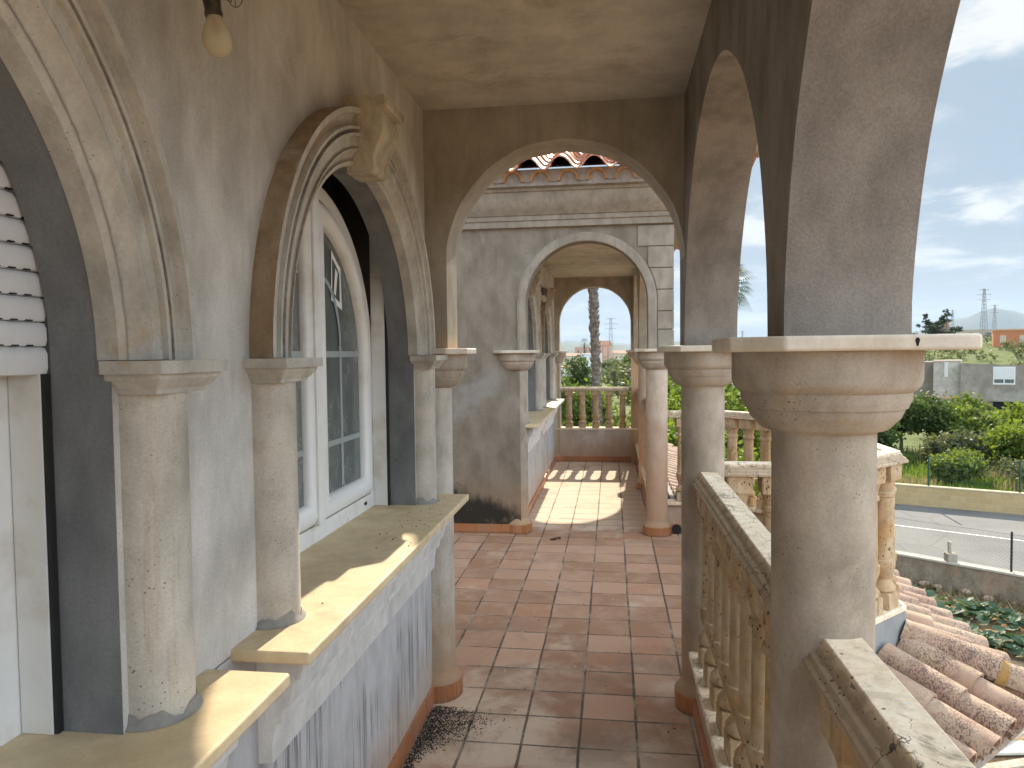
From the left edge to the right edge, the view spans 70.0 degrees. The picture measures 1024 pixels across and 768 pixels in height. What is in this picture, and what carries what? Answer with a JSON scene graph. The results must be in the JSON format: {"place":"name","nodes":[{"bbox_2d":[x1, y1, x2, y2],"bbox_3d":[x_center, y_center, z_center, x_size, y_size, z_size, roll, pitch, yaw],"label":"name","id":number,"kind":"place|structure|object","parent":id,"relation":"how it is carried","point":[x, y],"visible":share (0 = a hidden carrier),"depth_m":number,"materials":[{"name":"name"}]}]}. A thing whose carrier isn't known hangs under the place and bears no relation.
{"place":"outdoors","nodes":[
{"label":"outdoors","id":0,"kind":"place"},
{"bbox_2d":[402,706,522,767],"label":"dirt","id":1,"kind":"structure","parent":0,"point":[425,736],"depth_m":3.35,"materials":[{"name":"black soil"}]},
{"bbox_2d":[403,462,703,767],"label":"terrace floor","id":2,"kind":"structure","parent":0,"point":[604,701],"depth_m":4.40,"materials":[{"name":"tile"}]},
{"bbox_2d":[0,0,468,767],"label":"house wall","id":3,"kind":"structure","parent":2,"relation":"on","point":[220,360],"depth_m":1.60,"materials":[{"name":"grey paint"}]},
{"bbox_2d":[0,159,62,746],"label":"window","id":4,"kind":"structure","parent":3,"relation":"in","point":[30,654],"depth_m":1.31,"materials":[{"name":"white plastic"}]},
{"bbox_2d":[202,0,242,57],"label":"light bulb","id":5,"kind":"object","parent":3,"relation":"attached to","point":[217,39],"visible":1,"depth_m":1.49,"materials":[{"name":"beige glass"}]},
{"bbox_2d":[284,187,389,552],"bbox_3d":[-0.712,-0.112,2.660,0.123,1.386,1.322,0,2,8],"label":"window","id":6,"kind":"structure","parent":3,"relation":"in","point":[342,409],"depth_m":2.91,"materials":[{"name":"white wood"}]},
{"bbox_2d":[337,0,711,110],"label":"ceiling","id":7,"kind":"structure","parent":3,"relation":"on","point":[445,54],"depth_m":2.78,"materials":[{"name":"paint"}]},
{"bbox_2d":[431,348,475,703],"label":"half column","id":8,"kind":"structure","parent":2,"relation":"on","point":[447,679],"depth_m":3.61,"materials":[{"name":"grey stone"}]},
{"bbox_2d":[423,96,684,348],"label":"arched wall","id":9,"kind":"structure","parent":8,"relation":"on","point":[471,155],"depth_m":3.46,"materials":[{"name":"paint"}]},
{"bbox_2d":[493,350,539,533],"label":"half column","id":10,"kind":"structure","parent":2,"relation":"on","point":[522,361],"depth_m":6.95,"materials":[{"name":"stone"}]},
{"bbox_2d":[525,265,563,514],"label":"house wall","id":11,"kind":"structure","parent":2,"relation":"on","point":[544,404],"depth_m":8.83,"materials":[{"name":"grey paint"}]},
{"bbox_2d":[541,286,545,301],"bbox_3d":[0.363,-1.100,8.744,0.125,0.237,0.077,-1,3,-17],"label":"light bulb","id":12,"kind":"object","parent":11,"relation":"attached to","point":[543,298],"visible":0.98,"depth_m":8.72,"materials":[{"name":"beige glass"}]},
{"bbox_2d":[555,351,567,461],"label":"half column","id":13,"kind":"structure","parent":2,"relation":"on","point":[560,357],"depth_m":11.51,"materials":[{"name":"grey stone"}]},
{"bbox_2d":[554,276,637,461],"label":"arched wall","id":14,"kind":"structure","parent":2,"relation":"on","point":[621,287],"depth_m":11.36,"materials":[{"name":"paint"}]},
{"bbox_2d":[557,387,636,461],"bbox_3d":[1.314,0.632,11.548,1.320,1.171,0.228,0,2,8],"label":"balustrade","id":15,"kind":"object","parent":2,"relation":"on","point":[595,442],"visible":0.88,"depth_m":11.47,"materials":[{"name":"stone"}]},
{"bbox_2d":[452,143,758,533],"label":"pavilion facade","id":16,"kind":"structure","parent":2,"relation":"on","point":[520,228],"depth_m":6.87,"materials":[{"name":"grey paint"}]},
{"bbox_2d":[543,244,634,277],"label":"ceiling","id":17,"kind":"structure","parent":16,"relation":"attached to","point":[586,260],"depth_m":9.57,"materials":[{"name":"paint"}]},
{"bbox_2d":[626,350,631,360],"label":"half column","id":18,"kind":"structure","parent":2,"relation":"on","point":[629,354],"depth_m":11.35,"materials":[{"name":"beige stone"}]},
{"bbox_2d":[635,390,638,472],"bbox_3d":[1.851,0.710,10.310,0.168,1.207,2.150,0,2,8],"label":"balustrade","id":19,"kind":"object","parent":2,"relation":"on","point":[637,450],"visible":0.03,"depth_m":10.83,"materials":[{"name":"stone"}]},
{"bbox_2d":[629,350,645,489],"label":"column","id":20,"kind":"structure","parent":2,"relation":"on","point":[641,397],"depth_m":9.07,"materials":[{"name":"beige stone"}]},
{"bbox_2d":[633,267,646,349],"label":"arcade wall","id":21,"kind":"structure","parent":20,"relation":"on","point":[639,316],"depth_m":8.99,"materials":[{"name":"paint"}]},
{"bbox_2d":[641,397,645,504],"bbox_3d":[1.539,0.811,8.014,0.168,1.207,2.110,0,2,8],"label":"balustrade","id":22,"kind":"object","parent":2,"relation":"on","point":[643,468],"visible":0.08,"depth_m":8.72,"materials":[{"name":"stone"}]},
{"bbox_2d":[634,349,671,536],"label":"column","id":23,"kind":"structure","parent":2,"relation":"on","point":[656,523],"depth_m":6.78,"materials":[{"name":"beige stone"}]},
{"bbox_2d":[657,345,731,716],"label":"column","id":24,"kind":"structure","parent":2,"relation":"on","point":[700,375],"depth_m":3.42,"materials":[{"name":"stone"}]},
{"bbox_2d":[689,472,770,767],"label":"balustrade","id":25,"kind":"object","parent":2,"relation":"on","point":[730,662],"visible":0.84,"depth_m":2.51,"materials":[{"name":"stone"}]},
{"bbox_2d":[668,410,908,624],"bbox_3d":[1.790,0.924,5.270,1.115,1.207,3.415,0,2,8],"label":"balustrade","id":26,"kind":"object","parent":2,"relation":"on","point":[739,478],"visible":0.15,"depth_m":3.98,"materials":[{"name":"stone"}]},
{"bbox_2d":[802,638,975,767],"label":"balustrade","id":27,"kind":"object","parent":2,"relation":"on","point":[874,713],"visible":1,"depth_m":1.18,"materials":[{"name":"stone"}]},
{"bbox_2d":[560,341,679,352],"bbox_3d":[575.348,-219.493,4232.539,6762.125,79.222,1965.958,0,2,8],"label":"hills","id":28,"kind":"structure","parent":0,"point":[568,348],"depth_m":4576.99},
{"bbox_2d":[518,0,1023,343],"label":"sky","id":29,"kind":"structure","parent":0,"point":[970,235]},
{"bbox_2d":[561,339,1023,762],"bbox_3d":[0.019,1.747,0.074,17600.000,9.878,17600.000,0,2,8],"label":"ground","id":30,"kind":"structure","parent":0,"point":[1002,358],"depth_m":44.90,"materials":[{"name":"plant"}]},
{"bbox_2d":[561,358,582,419],"bbox_3d":[1.001,1.578,30.218,4.262,5.517,3.984,0,2,8],"label":"dark tree","id":31,"kind":"object","parent":30,"relation":"on","point":[563,395],"visible":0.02,"depth_m":30.37,"materials":[{"name":"green plant"}]},
{"bbox_2d":[563,353,586,364],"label":"town house","id":32,"kind":"structure","parent":30,"relation":"on","point":[569,356],"depth_m":339.34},
{"bbox_2d":[562,353,591,386],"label":"tree","id":33,"kind":"object","parent":30,"relation":"on","point":[581,368],"visible":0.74,"depth_m":86.89,"materials":[{"name":"green plant"}]},
{"bbox_2d":[581,338,588,353],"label":"palm tree","id":34,"kind":"object","parent":30,"relation":"on","point":[585,340],"visible":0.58,"depth_m":327.95,"materials":[{"name":"green plant"}]},
{"bbox_2d":[579,353,601,376],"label":"white house","id":35,"kind":"structure","parent":30,"relation":"on","point":[587,355],"depth_m":169.09,"materials":[{"name":"white paint"}]},
{"bbox_2d":[575,347,606,360],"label":"town house","id":36,"kind":"structure","parent":30,"relation":"on","point":[603,350],"depth_m":398.10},
{"bbox_2d":[587,288,602,426],"bbox_3d":[3.086,-1.814,29.310,3.796,12.166,3.710,0,2,8],"label":"palm tree","id":37,"kind":"object","parent":30,"relation":"on","point":[593,327],"visible":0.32,"depth_m":29.15,"materials":[{"name":"brown plant"}]},
{"bbox_2d":[561,378,629,426],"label":"green tree","id":38,"kind":"object","parent":30,"relation":"on","point":[588,413],"visible":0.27,"depth_m":40.33,"materials":[{"name":"green plant"}]},
{"bbox_2d":[599,341,611,359],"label":"town house","id":39,"kind":"structure","parent":30,"relation":"on","point":[608,344],"depth_m":417.57,"materials":[{"name":"paint"}]},
{"bbox_2d":[600,357,622,375],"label":"tree","id":40,"kind":"object","parent":30,"relation":"on","point":[604,363],"visible":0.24,"depth_m":147.45,"materials":[{"name":"green plant"}]},
{"bbox_2d":[608,318,617,358],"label":"pylon","id":41,"kind":"object","parent":30,"relation":"on","point":[611,336],"visible":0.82,"depth_m":296.16,"materials":[{"name":"silver metal"}]},
{"bbox_2d":[601,417,630,426],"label":"dark tree","id":42,"kind":"object","parent":30,"relation":"on","point":[604,424],"depth_m":23.64,"materials":[{"name":"green plant"}]},
{"bbox_2d":[612,350,625,359],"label":"town house","id":43,"kind":"structure","parent":30,"relation":"on","point":[615,353],"depth_m":435.57,"materials":[{"name":"beige paint"}]},
{"bbox_2d":[619,351,627,361],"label":"town house","id":44,"kind":"structure","parent":30,"relation":"on","point":[621,353],"depth_m":366.94,"materials":[{"name":"beige paint"}]},
{"bbox_2d":[618,352,630,383],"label":"tree","id":45,"kind":"object","parent":30,"relation":"on","point":[625,357],"visible":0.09,"depth_m":82.22,"materials":[{"name":"green plant"}]},
{"bbox_2d":[600,356,676,403],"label":"olive tree","id":46,"kind":"object","parent":30,"relation":"on","point":[615,374],"visible":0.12,"depth_m":58.45,"materials":[{"name":"green plant"}]},
{"bbox_2d":[607,374,680,423],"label":"green tree","id":47,"kind":"object","parent":30,"relation":"on","point":[670,384],"visible":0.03,"depth_m":44.93,"materials":[{"name":"green plant"}]},
{"bbox_2d":[601,418,759,498],"bbox_3d":[4.333,2.711,19.343,5.464,4.090,4.158,0,2,8],"label":"citrus tree","id":48,"kind":"object","parent":30,"relation":"on","point":[672,434],"visible":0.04,"depth_m":19.00,"materials":[{"name":"green plant"}]},
{"bbox_2d":[630,382,770,491],"bbox_3d":[6.359,1.856,23.279,5.473,5.431,4.817,0,2,8],"label":"citrus tree","id":49,"kind":"object","parent":30,"relation":"on","point":[731,395],"visible":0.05,"depth_m":22.72,"materials":[{"name":"green plant"}]},
{"bbox_2d":[725,383,744,411],"bbox_3d":[11.088,1.100,34.911,5.122,5.846,4.516,0,2,8],"label":"garden tree","id":50,"kind":"object","parent":30,"relation":"on","point":[730,385],"depth_m":34.44,"materials":[{"name":"green plant"}]},
{"bbox_2d":[738,261,755,309],"bbox_3d":[11.052,-1.355,37.950,3.309,10.340,3.305,1,3,30],"label":"palm tree","id":51,"kind":"object","parent":30,"relation":"on","point":[741,295],"visible":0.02,"depth_m":37.22,"materials":[{"name":"green plant"}]},
{"bbox_2d":[754,483,1023,514],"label":"block wall","id":52,"kind":"structure","parent":30,"relation":"on","point":[997,501],"depth_m":24.95,"materials":[{"name":"yellow concrete"}]},
{"bbox_2d":[899,455,1023,492],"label":"fence","id":53,"kind":"object","parent":52,"relation":"on","point":[929,462],"visible":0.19,"depth_m":24.90,"materials":[{"name":"metal"}]},
{"bbox_2d":[875,611,905,653],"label":"wall","id":54,"kind":"structure","parent":30,"relation":"on","point":[889,630],"depth_m":3.94,"materials":[{"name":"white paint"}]},
{"bbox_2d":[668,443,677,498],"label":"tile skirt roof","id":55,"kind":"structure","parent":54,"relation":"attached to","point":[672,468],"depth_m":8.82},
{"bbox_2d":[877,569,1023,767],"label":"tile skirt roof","id":56,"kind":"structure","parent":54,"relation":"attached to","point":[961,683],"depth_m":3.72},
{"bbox_2d":[877,421,904,448],"bbox_3d":[17.772,2.611,36.199,3.151,2.570,3.691,0,2,8],"label":"carob tree","id":57,"kind":"object","parent":30,"relation":"on","point":[888,438],"visible":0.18,"depth_m":35.06,"materials":[{"name":"green plant"}]},
{"bbox_2d":[912,585,936,598],"bbox_3d":[8.645,4.595,15.814,0.933,0.351,1.148,-1,3,-16],"label":"squash plant","id":58,"kind":"object","parent":30,"relation":"on","point":[930,593],"visible":0.13,"depth_m":15.69,"materials":[{"name":"green plant"}]},
{"bbox_2d":[893,390,959,449],"bbox_3d":[20.438,1.958,38.455,5.262,3.618,4.280,1,3,30],"label":"carob tree","id":59,"kind":"object","parent":30,"relation":"on","point":[921,413],"visible":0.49,"depth_m":37.05,"materials":[{"name":"green plant"}]},
{"bbox_2d":[912,314,942,333],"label":"conifer","id":60,"kind":"object","parent":30,"relation":"on","point":[928,326],"visible":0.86,"depth_m":151.13,"materials":[{"name":"green plant"}]},
{"bbox_2d":[939,320,949,331],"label":"tower house","id":61,"kind":"structure","parent":30,"relation":"on","point":[947,323],"depth_m":160.91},
{"bbox_2d":[928,308,964,333],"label":"conifer","id":62,"kind":"object","parent":30,"relation":"on","point":[940,323],"visible":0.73,"depth_m":151.39,"materials":[{"name":"green plant"}]},
{"bbox_2d":[950,310,956,331],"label":"pylon","id":63,"kind":"object","parent":30,"relation":"on","point":[953,313],"visible":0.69,"depth_m":172.91,"materials":[{"name":"silver metal"}]},
{"bbox_2d":[921,444,993,485],"bbox_3d":[17.694,3.319,29.119,3.164,1.754,2.170,-2,3,-32],"label":"bush","id":64,"kind":"object","parent":30,"relation":"on","point":[964,460],"visible":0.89,"depth_m":28.62,"materials":[{"name":"green plant"}]},
{"bbox_2d":[894,448,1023,491],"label":"grass","id":65,"kind":"structure","parent":30,"relation":"on","point":[914,461],"depth_m":29.23,"materials":[{"name":"green plant"}]},
{"bbox_2d":[895,550,1023,607],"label":"garden wall","id":66,"kind":"structure","parent":30,"relation":"on","point":[921,569],"depth_m":16.32,"materials":[{"name":"grey concrete"}]},
{"bbox_2d":[944,541,957,561],"bbox_3d":[9.957,3.796,16.595,0.220,0.454,0.220,0,2,8],"label":"concrete stub","id":67,"kind":"object","parent":66,"relation":"on","point":[950,556],"visible":1,"depth_m":16.54,"materials":[{"name":"grey concrete"}]},
{"bbox_2d":[895,518,1023,572],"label":"chain link fence","id":68,"kind":"object","parent":66,"relation":"on","point":[1011,554],"visible":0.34,"depth_m":16.25,"materials":[{"name":"grey metal"}]},
{"bbox_2d":[914,426,1007,465],"bbox_3d":[20.420,2.961,33.101,4.048,2.237,3.868,0,2,8],"label":"bush","id":69,"kind":"object","parent":30,"relation":"on","point":[935,444],"visible":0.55,"depth_m":32.31,"materials":[{"name":"green plant"}]},
{"bbox_2d":[936,595,985,616],"bbox_3d":[9.262,4.605,15.155,1.042,0.373,1.071,0,2,8],"label":"squash plant","id":70,"kind":"object","parent":30,"relation":"on","point":[959,609],"visible":0.84,"depth_m":15.04,"materials":[{"name":"green plant"}]},
{"bbox_2d":[916,402,1009,449],"bbox_3d":[22.966,2.353,37.178,4.732,2.881,4.742,-1,3,-19],"label":"bush","id":71,"kind":"object","parent":30,"relation":"on","point":[970,417],"visible":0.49,"depth_m":36.36,"materials":[{"name":"green plant"}]},
{"bbox_2d":[953,617,978,630],"bbox_3d":[8.274,4.665,14.086,1.022,0.365,1.032,-3,3,-42],"label":"squash plant","id":72,"kind":"object","parent":30,"relation":"on","point":[973,627],"visible":0.04,"depth_m":14.05,"materials":[{"name":"green plant"}]},
{"bbox_2d":[910,577,1023,624],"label":"dry weeds","id":73,"kind":"object","parent":30,"relation":"on","point":[1015,606],"visible":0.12,"depth_m":15.97,"materials":[{"name":"brown plant"}]},
{"bbox_2d":[936,390,1000,428],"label":"bush","id":74,"kind":"object","parent":30,"relation":"on","point":[976,403],"visible":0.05,"depth_m":43.15,"materials":[{"name":"green plant"}]},
{"bbox_2d":[925,333,1023,364],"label":"scrub","id":75,"kind":"object","parent":30,"relation":"on","point":[1018,351],"visible":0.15,"depth_m":113.14,"materials":[{"name":"green plant"}]},
{"bbox_2d":[979,289,991,335],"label":"pylon","id":76,"kind":"object","parent":30,"relation":"on","point":[983,301],"visible":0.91,"depth_m":167.54,"materials":[{"name":"silver metal"}]},
{"bbox_2d":[958,598,1014,623],"bbox_3d":[9.530,4.615,14.773,1.040,0.378,1.080,0,2,8],"label":"squash plant","id":77,"kind":"object","parent":30,"relation":"on","point":[984,618],"visible":0.91,"depth_m":14.67,"materials":[{"name":"green plant"}]},
{"bbox_2d":[953,328,1023,338],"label":"ridge houses","id":78,"kind":"structure","parent":30,"relation":"on","point":[977,331],"depth_m":172.68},
{"bbox_2d":[991,305,998,326],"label":"pylon","id":79,"kind":"object","parent":30,"relation":"on","point":[993,314],"visible":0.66,"depth_m":182.63,"materials":[{"name":"silver metal"}]},
{"bbox_2d":[973,623,1023,655],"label":"squash plant","id":80,"kind":"object","parent":30,"relation":"on","point":[994,641],"visible":0.79,"depth_m":13.37,"materials":[{"name":"green plant"}]},
{"bbox_2d":[977,417,1023,465],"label":"bush","id":81,"kind":"object","parent":30,"relation":"on","point":[1007,440],"visible":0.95,"depth_m":30.45,"materials":[{"name":"green plant"}]},
{"bbox_2d":[982,758,1023,767],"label":"plank","id":82,"kind":"object","parent":30,"relation":"on","point":[1016,763],"visible":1,"depth_m":9.60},
{"bbox_2d":[997,741,1023,754],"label":"plank","id":83,"kind":"object","parent":82,"relation":"on","point":[1014,748],"visible":0.08,"depth_m":9.90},
{"bbox_2d":[1010,731,1023,742],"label":"plank","id":84,"kind":"object","parent":83,"relation":"on","point":[1020,735],"visible":0.07,"depth_m":10.21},
{"bbox_2d":[989,395,1023,426],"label":"bush","id":85,"kind":"object","parent":30,"relation":"on","point":[1016,411],"visible":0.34,"depth_m":37.82,"materials":[{"name":"green plant"}]},
{"bbox_2d":[992,329,1023,346],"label":"orange house","id":86,"kind":"structure","parent":30,"relation":"on","point":[999,337],"depth_m":127.75,"materials":[{"name":"orange paint"}]},
{"bbox_2d":[1000,335,1005,342],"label":"window","id":87,"kind":"structure","parent":86,"relation":"in","point":[1002,337],"depth_m":128.00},
{"bbox_2d":[1019,335,1023,342],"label":"window","id":88,"kind":"structure","parent":86,"relation":"in","point":[1020,336],"depth_m":126.60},
{"bbox_2d":[992,455,1023,480],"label":"bush","id":89,"kind":"object","parent":30,"relation":"on","point":[1013,466],"visible":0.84,"depth_m":27.58,"materials":[{"name":"green plant"}]},
{"bbox_2d":[996,610,1023,630],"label":"squash plant","id":90,"kind":"object","parent":30,"relation":"on","point":[1017,619],"visible":0.94,"depth_m":14.17,"materials":[{"name":"green plant"}]},
{"bbox_2d":[1001,632,1023,656],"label":"squash plant","id":91,"kind":"object","parent":30,"relation":"on","point":[1019,640],"visible":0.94,"depth_m":13.21,"materials":[{"name":"green plant"}]},
{"bbox_2d":[561,309,1023,347],"bbox_3d":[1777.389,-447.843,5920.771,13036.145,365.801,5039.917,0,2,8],"label":"hills","id":92,"kind":"structure","parent":0,"point":[1008,319],"depth_m":6476.81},
{"bbox_2d":[712,333,981,767],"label":"column","id":93,"kind":"structure","parent":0,"point":[825,409],"depth_m":1.42,"materials":[{"name":"stone"}]},
{"bbox_2d":[680,0,960,345],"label":"arcade wall","id":94,"kind":"structure","parent":93,"relation":"on","point":[828,107],"depth_m":1.40,"materials":[{"name":"paint"}]},
{"bbox_2d":[895,504,1023,571],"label":"road","id":95,"kind":"structure","parent":0,"point":[1002,523],"depth_m":21.80,"materials":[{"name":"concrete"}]},
{"bbox_2d":[895,525,1023,540],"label":"road marking","id":96,"kind":"object","parent":95,"relation":"on","point":[960,533],"depth_m":21.71,"materials":[{"name":"paint"}]},
{"bbox_2d":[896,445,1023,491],"bbox_3d":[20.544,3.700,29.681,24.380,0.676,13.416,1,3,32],"label":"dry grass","id":97,"kind":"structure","parent":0,"point":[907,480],"depth_m":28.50,"materials":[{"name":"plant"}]},
{"bbox_2d":[914,360,1023,415],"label":"ruined house","id":98,"kind":"structure","parent":0,"point":[996,386],"depth_m":52.95,"materials":[{"name":"concrete"}]},
{"bbox_2d":[944,362,947,376],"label":"narrow window","id":99,"kind":"structure","parent":98,"relation":"in","point":[945,363],"depth_m":54.30,"materials":[{"name":"white"}]},
{"bbox_2d":[993,367,1015,384],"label":"window","id":100,"kind":"structure","parent":98,"relation":"in","point":[1001,375],"depth_m":52.03,"materials":[{"name":"white"}]}
]}

